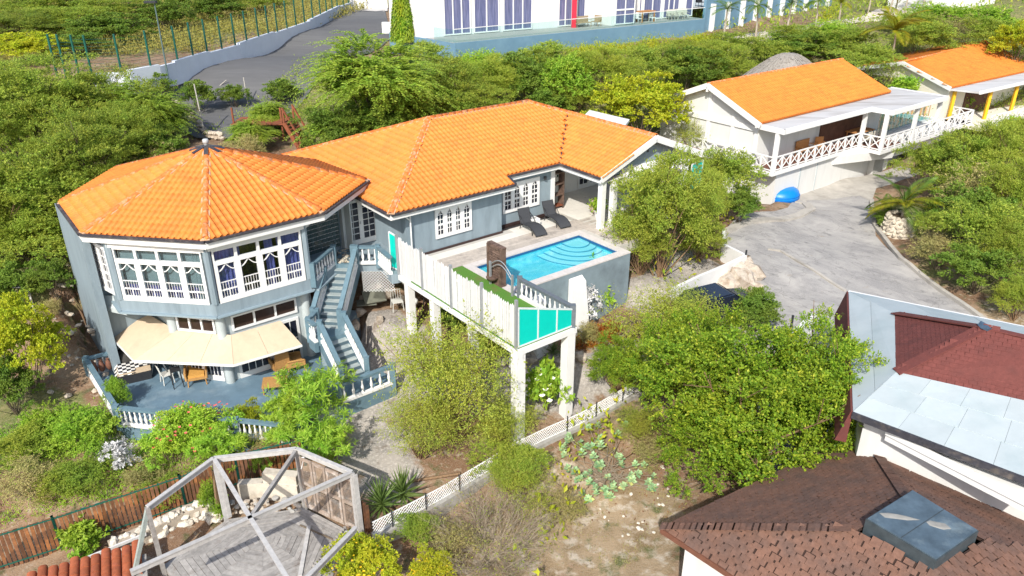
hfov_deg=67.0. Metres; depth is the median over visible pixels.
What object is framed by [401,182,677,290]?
pool patio
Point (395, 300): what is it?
garden chair
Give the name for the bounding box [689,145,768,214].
shrub
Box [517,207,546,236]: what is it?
sun lounger
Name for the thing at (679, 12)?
terrace armchair
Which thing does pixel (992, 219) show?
slope bush
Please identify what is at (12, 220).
acacia tree
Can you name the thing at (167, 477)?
shrub
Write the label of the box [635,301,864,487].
lime tree
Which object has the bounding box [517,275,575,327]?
walkway balustrade
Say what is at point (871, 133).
dining chair
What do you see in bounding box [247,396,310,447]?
shrub
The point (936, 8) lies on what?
scrub tree
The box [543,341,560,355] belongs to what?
spiky plant
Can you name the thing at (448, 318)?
shrub
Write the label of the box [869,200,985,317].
driveway kerb
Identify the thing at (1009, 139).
slope bush
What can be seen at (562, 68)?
scrub tree
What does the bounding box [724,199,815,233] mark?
driveway edge strip
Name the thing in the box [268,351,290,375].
wicker chair
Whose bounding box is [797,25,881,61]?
scrub tree
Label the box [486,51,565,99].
scrub tree
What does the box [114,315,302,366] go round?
awning
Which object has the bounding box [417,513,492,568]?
shrub
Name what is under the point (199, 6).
spreading tree
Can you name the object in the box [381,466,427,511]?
spiky plant
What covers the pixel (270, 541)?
gazebo frame
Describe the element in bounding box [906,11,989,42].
scrub tree
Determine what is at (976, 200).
slope bush
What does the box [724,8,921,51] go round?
sand bed
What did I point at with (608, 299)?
shrub
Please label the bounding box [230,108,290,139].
timber deck
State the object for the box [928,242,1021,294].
slope bush
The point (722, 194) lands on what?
shrub
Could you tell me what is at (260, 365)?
terrace door
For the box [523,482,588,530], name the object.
shrub
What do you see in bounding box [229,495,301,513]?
rubble heap
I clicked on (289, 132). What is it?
timber stair
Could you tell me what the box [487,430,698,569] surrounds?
dry weeds
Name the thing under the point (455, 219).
window
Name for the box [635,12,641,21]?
chair
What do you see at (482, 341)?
shrub
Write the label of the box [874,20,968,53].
scrub tree
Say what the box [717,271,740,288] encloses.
rock
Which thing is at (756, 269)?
rock
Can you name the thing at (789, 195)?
blue covered boat
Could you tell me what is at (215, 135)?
retaining wall
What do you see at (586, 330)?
shrub
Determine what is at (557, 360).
garden rock
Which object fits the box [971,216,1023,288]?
slope bush
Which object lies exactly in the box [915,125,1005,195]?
slope bush
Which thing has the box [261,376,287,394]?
table
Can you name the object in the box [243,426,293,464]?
shrub
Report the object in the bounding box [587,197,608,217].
potted plant
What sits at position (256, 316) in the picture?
clerestory window
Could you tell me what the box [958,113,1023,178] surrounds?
slope bush
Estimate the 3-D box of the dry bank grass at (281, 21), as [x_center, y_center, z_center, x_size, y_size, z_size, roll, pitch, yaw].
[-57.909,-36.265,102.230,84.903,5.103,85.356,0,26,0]
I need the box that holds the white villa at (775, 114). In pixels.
[659,58,970,203]
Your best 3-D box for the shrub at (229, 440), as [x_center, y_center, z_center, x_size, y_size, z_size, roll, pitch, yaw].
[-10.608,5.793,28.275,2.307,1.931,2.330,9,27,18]
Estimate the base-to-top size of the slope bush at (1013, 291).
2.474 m
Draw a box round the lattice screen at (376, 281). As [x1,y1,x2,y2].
[362,271,394,291]
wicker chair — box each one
[183,365,207,387]
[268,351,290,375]
[285,351,305,374]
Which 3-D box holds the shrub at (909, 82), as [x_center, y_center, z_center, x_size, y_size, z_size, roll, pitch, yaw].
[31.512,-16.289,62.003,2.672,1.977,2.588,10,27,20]
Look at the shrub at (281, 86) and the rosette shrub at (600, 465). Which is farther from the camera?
the shrub at (281, 86)
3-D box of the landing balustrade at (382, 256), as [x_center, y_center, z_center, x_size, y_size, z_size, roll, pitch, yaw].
[-6.035,-1.287,34.318,2.354,1.120,0.909,14,29,27]
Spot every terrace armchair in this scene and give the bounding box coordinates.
[591,15,601,26]
[666,9,675,19]
[669,9,677,19]
[676,9,685,18]
[680,8,688,18]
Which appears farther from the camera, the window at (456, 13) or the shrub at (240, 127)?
the window at (456, 13)
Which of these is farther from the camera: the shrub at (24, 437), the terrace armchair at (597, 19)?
the terrace armchair at (597, 19)
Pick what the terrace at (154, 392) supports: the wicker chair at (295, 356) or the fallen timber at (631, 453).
the wicker chair at (295, 356)
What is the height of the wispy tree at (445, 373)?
5.975 m
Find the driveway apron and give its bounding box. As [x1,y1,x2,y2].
[799,166,918,200]
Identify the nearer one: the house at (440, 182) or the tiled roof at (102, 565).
the tiled roof at (102, 565)
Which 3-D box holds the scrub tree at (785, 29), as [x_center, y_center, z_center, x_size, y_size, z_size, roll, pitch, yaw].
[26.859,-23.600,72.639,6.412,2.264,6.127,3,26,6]
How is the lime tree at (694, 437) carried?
on the ground at (658, 554)
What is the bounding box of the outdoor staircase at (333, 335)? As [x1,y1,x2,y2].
[304,245,396,423]
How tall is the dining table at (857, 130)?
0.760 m
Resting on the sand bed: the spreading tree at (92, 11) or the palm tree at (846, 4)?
the palm tree at (846, 4)
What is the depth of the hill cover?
68.72 m
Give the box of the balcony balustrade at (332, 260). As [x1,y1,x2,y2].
[309,244,337,287]
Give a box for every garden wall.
[372,392,635,545]
[670,230,747,299]
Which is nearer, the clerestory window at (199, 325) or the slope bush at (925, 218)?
the clerestory window at (199, 325)
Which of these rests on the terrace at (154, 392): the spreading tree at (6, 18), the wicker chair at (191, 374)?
the wicker chair at (191, 374)
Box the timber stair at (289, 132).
[281,104,310,148]
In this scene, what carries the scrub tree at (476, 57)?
on the ground at (658, 554)
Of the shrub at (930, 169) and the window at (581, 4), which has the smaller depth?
the shrub at (930, 169)
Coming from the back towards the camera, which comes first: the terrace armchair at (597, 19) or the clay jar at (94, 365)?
the terrace armchair at (597, 19)
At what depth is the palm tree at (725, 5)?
72.29 m
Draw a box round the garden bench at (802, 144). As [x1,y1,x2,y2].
[795,138,814,155]
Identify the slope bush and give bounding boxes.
[905,223,967,269]
[909,209,953,240]
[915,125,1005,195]
[915,198,1023,258]
[919,179,1021,240]
[924,158,1022,202]
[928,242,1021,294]
[930,160,993,199]
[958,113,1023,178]
[970,119,1023,178]
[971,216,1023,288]
[975,157,1023,217]
[985,266,1023,320]
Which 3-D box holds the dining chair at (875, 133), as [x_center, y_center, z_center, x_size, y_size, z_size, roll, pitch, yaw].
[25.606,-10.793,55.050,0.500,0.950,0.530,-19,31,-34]
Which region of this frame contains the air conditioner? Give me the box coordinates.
[382,22,389,32]
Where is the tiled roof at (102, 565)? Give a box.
[27,532,147,575]
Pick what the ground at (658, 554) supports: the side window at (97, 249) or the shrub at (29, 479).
the shrub at (29, 479)
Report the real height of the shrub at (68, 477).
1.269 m
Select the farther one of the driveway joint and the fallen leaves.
the driveway joint
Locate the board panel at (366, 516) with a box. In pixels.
[360,498,370,532]
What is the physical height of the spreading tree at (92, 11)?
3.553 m
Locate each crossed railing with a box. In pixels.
[691,106,974,172]
[990,107,1023,125]
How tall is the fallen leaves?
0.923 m
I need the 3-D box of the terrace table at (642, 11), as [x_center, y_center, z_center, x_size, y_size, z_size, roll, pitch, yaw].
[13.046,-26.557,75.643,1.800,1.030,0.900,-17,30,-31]
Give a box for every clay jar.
[91,361,97,371]
[98,359,104,371]
[105,358,111,369]
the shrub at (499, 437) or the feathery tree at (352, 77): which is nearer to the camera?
the shrub at (499, 437)
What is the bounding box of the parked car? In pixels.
[671,283,755,322]
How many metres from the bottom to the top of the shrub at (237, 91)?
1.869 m
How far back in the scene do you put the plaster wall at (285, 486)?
27.36 m
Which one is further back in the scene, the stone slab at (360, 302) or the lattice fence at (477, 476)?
the stone slab at (360, 302)
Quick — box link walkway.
[358,240,400,283]
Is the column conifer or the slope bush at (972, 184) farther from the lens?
the column conifer
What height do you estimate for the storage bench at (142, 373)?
0.530 m
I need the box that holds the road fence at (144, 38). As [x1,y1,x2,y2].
[46,0,348,76]
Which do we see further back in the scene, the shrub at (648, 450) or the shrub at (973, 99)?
the shrub at (973, 99)
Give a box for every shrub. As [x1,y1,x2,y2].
[0,30,67,65]
[0,253,45,310]
[0,351,49,414]
[0,417,57,469]
[0,449,65,512]
[10,397,71,446]
[31,456,118,502]
[36,297,62,316]
[36,397,125,458]
[52,513,110,558]
[73,56,143,75]
[97,436,142,469]
[98,375,133,405]
[117,450,175,490]
[122,141,174,161]
[123,123,190,161]
[128,469,198,509]
[134,420,193,472]
[139,400,245,457]
[140,72,178,94]
[175,79,219,110]
[182,420,257,473]
[196,478,228,520]
[215,83,253,107]
[218,133,266,151]
[221,112,282,145]
[229,396,264,431]
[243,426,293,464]
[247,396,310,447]
[248,457,274,472]
[260,78,303,101]
[261,356,357,431]
[287,104,363,147]
[290,402,359,463]
[316,530,403,575]
[348,99,414,133]
[386,508,443,546]
[406,541,456,575]
[412,87,481,114]
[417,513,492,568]
[440,308,466,336]
[462,384,546,447]
[464,436,556,492]
[466,332,489,352]
[479,439,559,521]
[485,339,503,354]
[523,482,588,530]
[525,354,575,409]
[559,421,657,503]
[575,321,602,343]
[587,284,602,320]
[590,251,615,306]
[608,400,665,441]
[626,428,684,473]
[668,157,733,215]
[672,114,710,154]
[676,214,731,261]
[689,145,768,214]
[726,186,764,221]
[727,285,786,331]
[873,209,888,225]
[884,138,959,193]
[888,74,924,90]
[964,95,974,107]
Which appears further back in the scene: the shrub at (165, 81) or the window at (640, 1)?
the window at (640, 1)
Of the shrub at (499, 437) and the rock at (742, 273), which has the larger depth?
the rock at (742, 273)
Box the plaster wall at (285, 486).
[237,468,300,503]
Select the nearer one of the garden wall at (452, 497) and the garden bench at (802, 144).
the garden wall at (452, 497)
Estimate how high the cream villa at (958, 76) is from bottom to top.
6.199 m
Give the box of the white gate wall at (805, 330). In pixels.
[783,314,816,345]
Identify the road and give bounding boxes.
[173,9,388,138]
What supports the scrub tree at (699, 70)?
on the ground at (658, 554)
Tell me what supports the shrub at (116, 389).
on the terrace at (154, 392)
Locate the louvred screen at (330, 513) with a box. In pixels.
[298,456,354,527]
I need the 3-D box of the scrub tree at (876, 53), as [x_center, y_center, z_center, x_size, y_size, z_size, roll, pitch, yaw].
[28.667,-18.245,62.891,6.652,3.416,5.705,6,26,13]
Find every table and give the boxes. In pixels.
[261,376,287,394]
[531,216,539,222]
[636,10,655,22]
[845,127,874,143]
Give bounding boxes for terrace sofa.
[576,15,590,25]
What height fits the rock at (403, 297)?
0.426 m
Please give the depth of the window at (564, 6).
71.82 m
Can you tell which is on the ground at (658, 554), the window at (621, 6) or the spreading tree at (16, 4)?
the spreading tree at (16, 4)
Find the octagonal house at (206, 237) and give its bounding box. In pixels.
[54,138,369,383]
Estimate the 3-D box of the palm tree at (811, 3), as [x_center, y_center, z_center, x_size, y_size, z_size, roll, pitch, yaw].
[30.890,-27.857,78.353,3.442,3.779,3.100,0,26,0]
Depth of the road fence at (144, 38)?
56.96 m
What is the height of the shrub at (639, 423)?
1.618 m
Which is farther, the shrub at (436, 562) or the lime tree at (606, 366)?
the lime tree at (606, 366)
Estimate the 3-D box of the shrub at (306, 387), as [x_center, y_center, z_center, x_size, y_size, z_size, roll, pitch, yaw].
[-7.828,4.261,29.491,3.441,3.424,3.930,6,26,12]
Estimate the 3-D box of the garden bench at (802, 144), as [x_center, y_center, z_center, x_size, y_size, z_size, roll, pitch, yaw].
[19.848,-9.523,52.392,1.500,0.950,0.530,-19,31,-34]
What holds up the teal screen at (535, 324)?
on the walkway deck at (565, 336)
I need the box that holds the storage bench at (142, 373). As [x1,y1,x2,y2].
[116,365,151,384]
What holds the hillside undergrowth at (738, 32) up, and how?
on the ground at (658, 554)
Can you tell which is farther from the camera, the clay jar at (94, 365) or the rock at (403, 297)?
the rock at (403, 297)
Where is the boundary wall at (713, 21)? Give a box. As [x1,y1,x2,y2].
[702,0,831,31]
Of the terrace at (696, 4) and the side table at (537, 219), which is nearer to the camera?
the side table at (537, 219)
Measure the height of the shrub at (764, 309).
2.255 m
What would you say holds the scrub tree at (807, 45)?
on the ground at (658, 554)
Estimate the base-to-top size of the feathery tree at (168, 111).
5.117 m
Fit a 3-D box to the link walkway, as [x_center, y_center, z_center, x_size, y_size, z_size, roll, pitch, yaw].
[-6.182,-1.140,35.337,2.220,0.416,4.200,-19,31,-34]
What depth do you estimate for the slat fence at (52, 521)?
26.07 m
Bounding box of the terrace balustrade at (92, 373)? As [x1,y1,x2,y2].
[81,352,300,445]
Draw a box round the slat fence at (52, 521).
[0,440,306,569]
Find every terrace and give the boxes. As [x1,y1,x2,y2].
[99,352,348,456]
[693,0,703,7]
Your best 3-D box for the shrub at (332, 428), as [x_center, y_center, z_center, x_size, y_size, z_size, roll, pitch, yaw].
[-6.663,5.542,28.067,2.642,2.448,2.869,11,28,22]
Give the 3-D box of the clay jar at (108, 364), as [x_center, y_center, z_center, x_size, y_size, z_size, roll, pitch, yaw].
[-17.270,3.248,33.131,0.260,0.540,0.247,0,26,0]
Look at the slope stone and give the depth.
31.62 m
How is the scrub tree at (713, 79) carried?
on the ground at (658, 554)
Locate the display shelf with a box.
[554,170,564,207]
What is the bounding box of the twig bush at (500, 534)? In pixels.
[414,466,567,575]
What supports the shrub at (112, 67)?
on the ground at (658, 554)
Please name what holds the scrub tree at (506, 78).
on the ground at (658, 554)
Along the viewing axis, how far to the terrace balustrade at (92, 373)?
29.55 m
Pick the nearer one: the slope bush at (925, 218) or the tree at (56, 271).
the tree at (56, 271)
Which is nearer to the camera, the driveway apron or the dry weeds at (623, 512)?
the dry weeds at (623, 512)
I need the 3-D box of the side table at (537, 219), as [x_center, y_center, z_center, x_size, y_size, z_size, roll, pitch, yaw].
[1.108,-3.322,38.899,0.440,0.440,0.440,-19,31,-34]
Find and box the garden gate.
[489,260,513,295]
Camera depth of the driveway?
41.77 m
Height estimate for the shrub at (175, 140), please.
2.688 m
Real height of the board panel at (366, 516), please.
1.550 m
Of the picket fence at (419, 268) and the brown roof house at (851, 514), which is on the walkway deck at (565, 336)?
the picket fence at (419, 268)
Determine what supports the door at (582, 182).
in the house at (440, 182)
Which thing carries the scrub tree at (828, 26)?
on the ground at (658, 554)
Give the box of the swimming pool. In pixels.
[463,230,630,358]
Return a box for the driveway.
[725,196,973,471]
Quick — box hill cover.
[959,29,1023,107]
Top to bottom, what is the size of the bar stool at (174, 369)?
1.095 m
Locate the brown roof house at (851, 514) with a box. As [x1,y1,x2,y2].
[659,437,1023,575]
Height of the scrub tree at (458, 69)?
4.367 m
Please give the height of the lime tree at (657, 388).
5.393 m
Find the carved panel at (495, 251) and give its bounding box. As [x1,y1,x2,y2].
[486,240,506,287]
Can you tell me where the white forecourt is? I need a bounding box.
[350,8,387,10]
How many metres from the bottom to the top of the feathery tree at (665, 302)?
4.217 m
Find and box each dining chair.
[863,131,872,145]
[866,130,878,143]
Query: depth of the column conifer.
65.44 m
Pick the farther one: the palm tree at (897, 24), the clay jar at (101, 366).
the palm tree at (897, 24)
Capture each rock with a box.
[351,319,359,329]
[356,308,366,317]
[366,280,385,289]
[376,314,383,324]
[384,288,394,298]
[396,294,404,304]
[497,357,508,366]
[525,356,529,364]
[527,355,537,363]
[554,356,560,363]
[575,351,586,362]
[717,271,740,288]
[730,262,754,289]
[745,256,765,280]
[747,272,762,291]
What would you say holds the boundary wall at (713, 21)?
on the ground at (658, 554)
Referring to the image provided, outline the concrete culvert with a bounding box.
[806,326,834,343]
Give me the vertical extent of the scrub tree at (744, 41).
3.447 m
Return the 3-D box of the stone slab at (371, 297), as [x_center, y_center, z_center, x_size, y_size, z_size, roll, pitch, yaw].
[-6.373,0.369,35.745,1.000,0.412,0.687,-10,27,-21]
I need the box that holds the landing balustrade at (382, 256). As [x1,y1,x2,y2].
[350,244,392,274]
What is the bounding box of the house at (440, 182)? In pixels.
[281,99,702,254]
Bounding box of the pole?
[193,84,203,127]
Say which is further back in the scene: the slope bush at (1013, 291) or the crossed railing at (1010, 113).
the crossed railing at (1010, 113)
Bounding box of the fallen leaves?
[560,438,689,528]
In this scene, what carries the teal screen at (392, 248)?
on the link walkway
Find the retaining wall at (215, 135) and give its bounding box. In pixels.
[171,98,225,140]
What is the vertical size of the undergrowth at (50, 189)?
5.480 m
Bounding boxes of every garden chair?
[155,365,174,385]
[390,288,403,311]
[814,136,825,151]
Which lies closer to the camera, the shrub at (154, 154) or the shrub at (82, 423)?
the shrub at (82, 423)
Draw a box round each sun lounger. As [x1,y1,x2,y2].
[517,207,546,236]
[541,199,570,227]
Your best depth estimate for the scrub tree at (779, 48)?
68.06 m
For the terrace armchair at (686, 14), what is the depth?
78.16 m
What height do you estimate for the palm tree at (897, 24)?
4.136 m
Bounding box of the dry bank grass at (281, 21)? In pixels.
[0,0,388,59]
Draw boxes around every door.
[186,343,225,380]
[239,316,303,377]
[349,200,375,244]
[577,176,597,188]
[872,159,883,173]
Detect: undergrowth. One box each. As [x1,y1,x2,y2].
[0,75,137,265]
[192,14,1023,157]
[340,0,1023,39]
[457,31,719,72]
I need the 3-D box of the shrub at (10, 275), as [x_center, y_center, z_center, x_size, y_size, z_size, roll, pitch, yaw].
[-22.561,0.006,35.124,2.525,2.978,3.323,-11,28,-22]
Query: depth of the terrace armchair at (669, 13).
77.27 m
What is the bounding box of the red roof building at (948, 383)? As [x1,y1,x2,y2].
[835,290,1023,519]
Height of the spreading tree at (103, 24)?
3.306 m
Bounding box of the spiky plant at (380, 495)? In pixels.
[360,472,404,525]
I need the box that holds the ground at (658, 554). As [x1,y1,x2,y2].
[0,0,1023,575]
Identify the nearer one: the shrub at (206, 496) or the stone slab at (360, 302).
the shrub at (206, 496)
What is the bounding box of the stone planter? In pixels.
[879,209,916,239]
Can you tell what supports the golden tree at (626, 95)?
on the ground at (658, 554)
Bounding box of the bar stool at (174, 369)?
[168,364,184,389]
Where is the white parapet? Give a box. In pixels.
[884,432,1023,511]
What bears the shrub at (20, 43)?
on the ground at (658, 554)
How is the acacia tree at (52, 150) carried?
on the ground at (658, 554)
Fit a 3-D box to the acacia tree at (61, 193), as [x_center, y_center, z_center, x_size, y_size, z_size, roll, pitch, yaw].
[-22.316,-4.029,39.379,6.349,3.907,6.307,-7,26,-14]
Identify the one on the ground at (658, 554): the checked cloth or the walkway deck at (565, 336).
the walkway deck at (565, 336)
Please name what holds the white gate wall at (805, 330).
on the driveway
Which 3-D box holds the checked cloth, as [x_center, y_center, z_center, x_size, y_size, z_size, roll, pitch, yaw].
[-16.033,3.421,32.756,1.440,0.292,0.900,-13,28,-25]
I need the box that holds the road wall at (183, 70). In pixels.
[95,0,387,93]
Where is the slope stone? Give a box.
[64,393,71,397]
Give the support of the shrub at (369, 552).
on the ground at (658, 554)
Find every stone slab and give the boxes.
[356,299,376,306]
[361,287,386,304]
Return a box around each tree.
[0,0,103,19]
[0,8,69,36]
[0,50,115,137]
[0,92,88,166]
[0,148,96,216]
[0,191,54,268]
[0,207,67,270]
[0,289,76,394]
[1,60,64,118]
[2,4,118,35]
[5,163,107,234]
[11,105,156,186]
[21,257,76,299]
[24,0,155,20]
[32,63,163,139]
[46,31,119,54]
[56,12,157,45]
[77,98,186,163]
[101,71,203,138]
[127,0,200,32]
[163,0,191,17]
[181,0,248,20]
[233,0,292,14]
[245,98,291,127]
[277,28,467,148]
[363,69,456,114]
[368,298,531,446]
[371,374,471,459]
[391,39,459,74]
[406,100,454,118]
[414,55,494,115]
[451,81,519,109]
[454,46,507,85]
[458,51,532,104]
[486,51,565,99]
[503,39,584,67]
[523,84,572,108]
[534,50,597,106]
[545,78,605,112]
[573,45,648,93]
[580,69,694,132]
[582,331,647,396]
[587,274,751,350]
[599,140,732,277]
[601,43,691,89]
[610,203,681,274]
[611,308,741,424]
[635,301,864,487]
[641,44,734,91]
[647,387,790,499]
[650,38,702,57]
[685,38,757,80]
[690,72,740,87]
[697,31,776,68]
[710,0,745,40]
[727,302,889,469]
[744,0,770,36]
[747,34,804,63]
[762,24,825,43]
[766,30,838,59]
[779,0,805,25]
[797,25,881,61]
[802,0,827,25]
[805,18,860,43]
[821,41,907,77]
[831,0,851,19]
[855,6,931,53]
[865,174,949,237]
[865,193,902,217]
[867,10,953,34]
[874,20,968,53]
[899,1,973,21]
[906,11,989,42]
[946,3,1021,26]
[954,16,1022,49]
[984,18,1023,61]
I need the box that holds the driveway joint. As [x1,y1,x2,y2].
[768,248,845,290]
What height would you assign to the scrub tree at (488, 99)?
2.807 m
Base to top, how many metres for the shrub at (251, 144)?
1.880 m
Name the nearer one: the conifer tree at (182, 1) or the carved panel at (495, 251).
the carved panel at (495, 251)
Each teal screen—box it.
[388,231,401,269]
[518,307,575,347]
[691,160,703,189]
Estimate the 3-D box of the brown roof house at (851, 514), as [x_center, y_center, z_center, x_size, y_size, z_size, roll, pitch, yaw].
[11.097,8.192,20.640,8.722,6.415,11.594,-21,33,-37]
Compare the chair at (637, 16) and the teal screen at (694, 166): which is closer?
the teal screen at (694, 166)
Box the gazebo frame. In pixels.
[130,447,363,575]
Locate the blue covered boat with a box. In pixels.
[775,187,799,202]
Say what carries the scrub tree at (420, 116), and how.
on the ground at (658, 554)
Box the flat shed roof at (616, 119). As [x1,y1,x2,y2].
[585,110,629,124]
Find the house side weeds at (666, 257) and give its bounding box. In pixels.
[629,227,716,277]
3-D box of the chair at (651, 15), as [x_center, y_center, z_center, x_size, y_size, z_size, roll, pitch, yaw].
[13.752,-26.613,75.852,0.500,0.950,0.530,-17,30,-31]
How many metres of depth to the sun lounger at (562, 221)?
39.38 m
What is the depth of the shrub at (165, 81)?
53.91 m
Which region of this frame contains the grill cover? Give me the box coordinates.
[111,349,131,365]
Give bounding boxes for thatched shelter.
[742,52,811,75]
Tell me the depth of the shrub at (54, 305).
34.67 m
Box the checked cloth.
[114,361,150,379]
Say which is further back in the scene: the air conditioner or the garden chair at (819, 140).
the air conditioner
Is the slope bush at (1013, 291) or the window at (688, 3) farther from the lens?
the window at (688, 3)
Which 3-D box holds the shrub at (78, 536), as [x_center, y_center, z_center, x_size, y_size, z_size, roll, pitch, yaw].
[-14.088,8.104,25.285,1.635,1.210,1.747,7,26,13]
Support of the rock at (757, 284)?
on the ground at (658, 554)
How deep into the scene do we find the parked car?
35.03 m
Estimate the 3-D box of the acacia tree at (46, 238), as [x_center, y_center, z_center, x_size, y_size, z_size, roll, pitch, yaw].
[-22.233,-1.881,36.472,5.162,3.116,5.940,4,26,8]
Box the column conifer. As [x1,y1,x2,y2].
[389,0,414,43]
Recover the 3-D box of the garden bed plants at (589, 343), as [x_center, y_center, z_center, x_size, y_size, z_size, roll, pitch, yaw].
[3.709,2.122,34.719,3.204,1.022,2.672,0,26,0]
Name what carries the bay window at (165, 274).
in the octagonal house at (206, 237)
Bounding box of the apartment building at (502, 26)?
[388,0,704,59]
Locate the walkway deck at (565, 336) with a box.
[398,266,576,444]
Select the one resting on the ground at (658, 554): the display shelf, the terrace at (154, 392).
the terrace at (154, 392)
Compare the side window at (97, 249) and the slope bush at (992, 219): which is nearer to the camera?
the side window at (97, 249)
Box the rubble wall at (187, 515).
[107,500,223,557]
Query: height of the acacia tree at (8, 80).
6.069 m
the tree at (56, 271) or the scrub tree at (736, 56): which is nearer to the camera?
the tree at (56, 271)
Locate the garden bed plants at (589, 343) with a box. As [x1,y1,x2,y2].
[560,316,626,350]
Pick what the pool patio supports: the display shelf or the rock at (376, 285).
the display shelf
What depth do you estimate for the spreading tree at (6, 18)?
72.15 m
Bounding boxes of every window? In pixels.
[90,242,114,294]
[111,248,210,304]
[175,317,216,333]
[210,230,305,303]
[230,297,297,330]
[309,291,314,303]
[434,201,471,238]
[443,0,470,35]
[473,0,499,32]
[502,176,539,213]
[503,0,532,30]
[558,0,571,26]
[576,0,585,24]
[614,0,635,24]
[638,0,642,19]
[643,0,661,19]
[662,0,679,17]
[684,0,692,16]
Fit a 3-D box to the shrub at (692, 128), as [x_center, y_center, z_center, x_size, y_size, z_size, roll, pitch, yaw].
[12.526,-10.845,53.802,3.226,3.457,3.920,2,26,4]
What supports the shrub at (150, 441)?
on the ground at (658, 554)
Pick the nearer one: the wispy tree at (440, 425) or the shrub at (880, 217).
the wispy tree at (440, 425)
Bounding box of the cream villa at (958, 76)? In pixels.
[855,40,1023,129]
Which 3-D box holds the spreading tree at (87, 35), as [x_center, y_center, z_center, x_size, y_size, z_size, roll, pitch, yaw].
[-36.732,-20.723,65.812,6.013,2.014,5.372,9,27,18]
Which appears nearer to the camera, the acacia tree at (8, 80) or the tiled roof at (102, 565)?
the tiled roof at (102, 565)
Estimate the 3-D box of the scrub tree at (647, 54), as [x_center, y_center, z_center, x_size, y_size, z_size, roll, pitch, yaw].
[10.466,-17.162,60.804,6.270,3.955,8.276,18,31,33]
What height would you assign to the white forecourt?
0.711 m
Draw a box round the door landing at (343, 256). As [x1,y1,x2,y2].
[337,248,350,267]
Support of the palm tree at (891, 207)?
on the ground at (658, 554)
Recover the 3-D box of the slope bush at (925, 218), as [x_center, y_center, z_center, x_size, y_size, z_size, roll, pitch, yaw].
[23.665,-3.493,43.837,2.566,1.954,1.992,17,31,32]
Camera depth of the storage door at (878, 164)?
56.87 m
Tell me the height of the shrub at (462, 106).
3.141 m
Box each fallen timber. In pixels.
[411,472,459,482]
[592,430,664,478]
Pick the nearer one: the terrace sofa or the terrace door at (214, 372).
the terrace door at (214, 372)
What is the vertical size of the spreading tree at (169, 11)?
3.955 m
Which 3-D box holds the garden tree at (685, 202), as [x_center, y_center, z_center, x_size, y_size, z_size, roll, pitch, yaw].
[7.252,-3.442,37.180,5.621,6.882,6.149,15,29,28]
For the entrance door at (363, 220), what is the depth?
36.54 m
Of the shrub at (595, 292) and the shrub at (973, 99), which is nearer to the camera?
the shrub at (595, 292)
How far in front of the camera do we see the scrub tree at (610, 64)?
54.73 m
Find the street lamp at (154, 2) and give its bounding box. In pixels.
[143,1,168,78]
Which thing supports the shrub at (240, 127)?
on the ground at (658, 554)
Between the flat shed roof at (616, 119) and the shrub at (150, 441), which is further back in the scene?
the flat shed roof at (616, 119)
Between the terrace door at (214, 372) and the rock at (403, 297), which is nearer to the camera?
the terrace door at (214, 372)
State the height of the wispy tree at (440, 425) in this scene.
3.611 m
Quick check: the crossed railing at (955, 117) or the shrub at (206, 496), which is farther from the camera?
the crossed railing at (955, 117)
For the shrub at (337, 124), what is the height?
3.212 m
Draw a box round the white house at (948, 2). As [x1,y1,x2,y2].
[888,0,994,9]
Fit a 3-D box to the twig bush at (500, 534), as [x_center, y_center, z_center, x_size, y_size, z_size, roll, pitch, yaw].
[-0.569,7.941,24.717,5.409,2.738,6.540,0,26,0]
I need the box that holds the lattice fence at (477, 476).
[372,386,633,534]
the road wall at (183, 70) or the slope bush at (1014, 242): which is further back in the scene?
the road wall at (183, 70)
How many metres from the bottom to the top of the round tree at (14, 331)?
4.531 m
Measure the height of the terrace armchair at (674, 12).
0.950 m
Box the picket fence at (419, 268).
[395,234,517,349]
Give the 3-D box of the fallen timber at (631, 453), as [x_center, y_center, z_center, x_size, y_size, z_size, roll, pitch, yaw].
[4.423,6.297,29.255,4.067,0.433,0.055,-19,32,-35]
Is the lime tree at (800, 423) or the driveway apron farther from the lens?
the driveway apron
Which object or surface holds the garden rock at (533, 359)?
on the ground at (658, 554)
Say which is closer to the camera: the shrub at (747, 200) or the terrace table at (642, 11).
the shrub at (747, 200)
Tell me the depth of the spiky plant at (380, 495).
26.10 m
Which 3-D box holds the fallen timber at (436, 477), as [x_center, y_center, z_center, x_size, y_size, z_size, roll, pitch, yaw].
[-2.793,6.837,27.923,1.860,0.140,0.116,-6,26,-13]
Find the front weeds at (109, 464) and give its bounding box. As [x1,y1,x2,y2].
[0,405,279,527]
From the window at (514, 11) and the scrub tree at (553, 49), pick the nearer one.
the scrub tree at (553, 49)
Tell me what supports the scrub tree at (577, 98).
on the ground at (658, 554)
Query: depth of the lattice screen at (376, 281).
34.25 m
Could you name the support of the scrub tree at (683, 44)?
on the ground at (658, 554)
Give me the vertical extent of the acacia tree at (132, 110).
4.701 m

